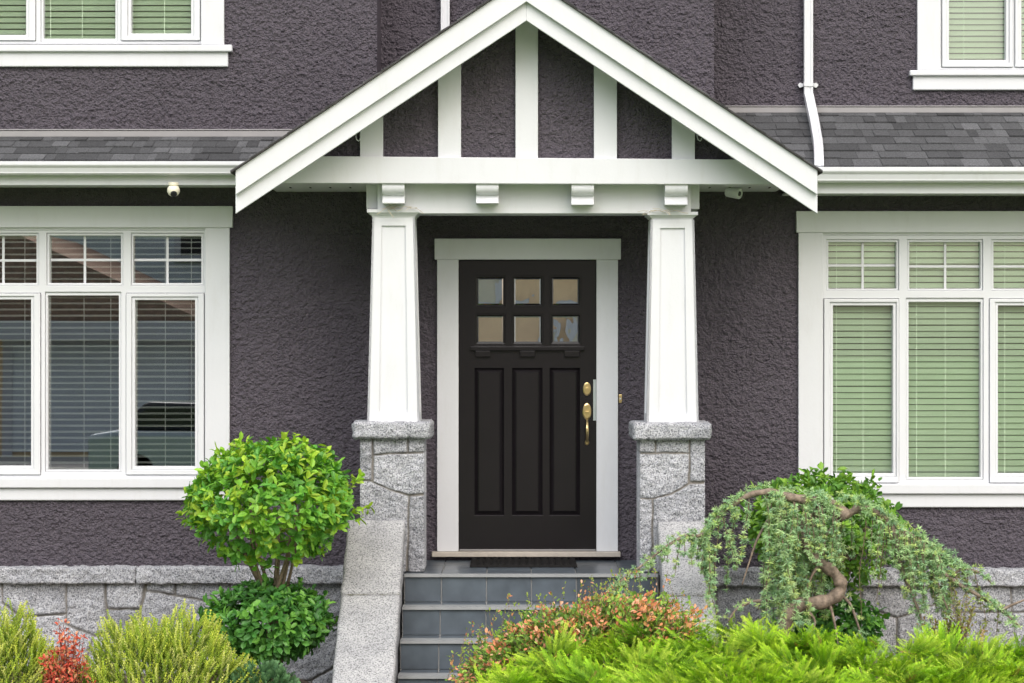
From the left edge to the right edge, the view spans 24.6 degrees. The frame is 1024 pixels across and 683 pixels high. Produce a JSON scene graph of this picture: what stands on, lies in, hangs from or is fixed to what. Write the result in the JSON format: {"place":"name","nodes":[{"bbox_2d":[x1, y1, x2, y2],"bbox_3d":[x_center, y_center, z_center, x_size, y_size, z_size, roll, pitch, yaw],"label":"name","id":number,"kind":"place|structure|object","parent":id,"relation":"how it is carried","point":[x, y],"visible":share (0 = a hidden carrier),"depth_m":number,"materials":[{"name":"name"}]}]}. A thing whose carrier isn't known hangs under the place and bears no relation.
{"place":"outdoors","nodes":[
{"label":"outdoors","id":0,"kind":"place"},
{"bbox_2d":[2,668,311,682],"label":"soil","id":1,"kind":"structure","parent":0,"point":[300,680],"depth_m":15.61,"materials":[{"name":"brown soil"}]},
{"bbox_2d":[0,598,61,682],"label":"heath shrub","id":2,"kind":"object","parent":1,"relation":"on","point":[13,651],"visible":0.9,"depth_m":13.62,"materials":[{"name":"green plant"}]},
{"bbox_2d":[38,618,95,682],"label":"red shrub","id":3,"kind":"object","parent":1,"relation":"on","point":[67,668],"visible":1,"depth_m":13.52,"materials":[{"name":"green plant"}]},
{"bbox_2d":[73,598,267,682],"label":"heath shrub","id":4,"kind":"object","parent":1,"relation":"on","point":[154,649],"visible":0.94,"depth_m":13.65,"materials":[{"name":"green plant"}]},
{"bbox_2d":[224,659,300,682],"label":"dwarf conifer","id":5,"kind":"object","parent":1,"relation":"on","point":[271,670],"visible":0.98,"depth_m":13.65,"materials":[{"name":"green plant"}]},
{"bbox_2d":[176,431,374,681],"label":"topiary shrub","id":6,"kind":"object","parent":1,"relation":"on","point":[297,630],"visible":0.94,"depth_m":14.15,"materials":[{"name":"green plant"}]},
{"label":"soil","id":7,"kind":"structure","parent":0,"visible":0},
{"bbox_2d":[461,603,1023,682],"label":"juniper shrub","id":8,"kind":"object","parent":7,"relation":"on","point":[770,657],"visible":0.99,"depth_m":12.82,"materials":[{"name":"green plant"}]},
{"bbox_2d":[606,480,1023,677],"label":"weeping cedar","id":9,"kind":"object","parent":7,"relation":"on","point":[804,538],"visible":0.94,"depth_m":14.22,"materials":[{"name":"green plant"}]},
{"bbox_2d":[731,462,912,657],"bbox_3d":[2.009,1.564,15.173,1.100,1.570,1.168,0,0,-24],"label":"topiary shrub","id":10,"kind":"object","parent":7,"relation":"on","point":[839,483],"visible":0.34,"depth_m":14.98,"materials":[{"name":"green plant"}]},
{"bbox_2d":[914,590,992,662],"bbox_3d":[2.847,1.959,15.258,0.503,0.692,0.383,0,0,0],"label":"shrub","id":11,"kind":"object","parent":7,"relation":"on","point":[949,623],"visible":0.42,"depth_m":15.23,"materials":[{"name":"green plant"}]},
{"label":"soil","id":12,"kind":"structure","parent":0,"visible":0},
{"bbox_2d":[445,567,707,682],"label":"spirea shrub","id":13,"kind":"object","parent":12,"relation":"on","point":[595,618],"visible":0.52,"depth_m":13.29,"materials":[{"name":"green plant"}]},
{"label":"lawn","id":14,"kind":"structure","parent":0,"visible":0},
{"bbox_2d":[0,0,1023,682],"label":"house","id":15,"kind":"structure","parent":14,"relation":"on","point":[494,330],"depth_m":15.99,"materials":[{"name":"paint"}]},
{"bbox_2d":[0,206,232,499],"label":"window","id":16,"kind":"structure","parent":15,"relation":"in","point":[212,225],"depth_m":15.99,"materials":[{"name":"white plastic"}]},
{"bbox_2d":[0,0,232,66],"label":"window","id":17,"kind":"structure","parent":15,"relation":"in","point":[206,22],"depth_m":15.98,"materials":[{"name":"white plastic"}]},
{"bbox_2d":[167,182,179,196],"bbox_3d":[-2.228,-0.998,15.477,0.084,0.096,0.090,0,0,0],"label":"security camera","id":18,"kind":"object","parent":15,"relation":"attached to","point":[173,189],"visible":1,"depth_m":15.45,"materials":[{"name":"beige plastic"}]},
{"bbox_2d":[378,203,423,217],"bbox_3d":[-0.726,-0.845,15.148,0.293,0.101,0.122,0,0,-22],"label":"nest straw","id":19,"kind":"object","parent":15,"relation":"on","point":[399,207],"visible":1,"depth_m":15.14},
{"bbox_2d":[459,260,595,550],"bbox_3d":[0.106,0.434,15.989,0.933,1.976,0.107,0,0,0],"label":"door","id":20,"kind":"structure","parent":15,"relation":"in","point":[527,328],"depth_m":16.00,"materials":[{"name":"paint"}]},
{"bbox_2d":[638,208,683,214],"bbox_3d":[0.968,-0.834,15.137,0.321,0.050,0.110,0,0,0],"label":"nest straw","id":21,"kind":"object","parent":15,"relation":"on","point":[660,210],"visible":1,"depth_m":15.14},
{"bbox_2d":[725,187,742,198],"bbox_3d":[1.466,-0.994,15.550,0.111,0.107,0.074,0,0,32],"label":"security camera","id":22,"kind":"object","parent":15,"relation":"attached to","point":[734,192],"visible":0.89,"depth_m":15.53,"materials":[{"name":"beige plastic"}]},
{"bbox_2d":[796,211,1023,506],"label":"window","id":23,"kind":"structure","parent":15,"relation":"in","point":[988,481],"depth_m":16.04,"materials":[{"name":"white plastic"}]},
{"bbox_2d":[909,0,1023,89],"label":"window","id":24,"kind":"structure","parent":15,"relation":"in","point":[935,71],"depth_m":16.45,"materials":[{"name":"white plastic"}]},
{"bbox_2d":[332,519,718,682],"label":"front steps","id":25,"kind":"structure","parent":14,"relation":"on","point":[396,624],"depth_m":14.72,"materials":[{"name":"tile"}]},
{"bbox_2d":[470,557,576,566],"bbox_3d":[0.076,1.470,15.680,0.710,0.029,0.440,0,0,0],"label":"doormat","id":26,"kind":"object","parent":25,"relation":"on","point":[523,562],"visible":1,"depth_m":15.57,"materials":[{"name":"black rubber"}]}
]}

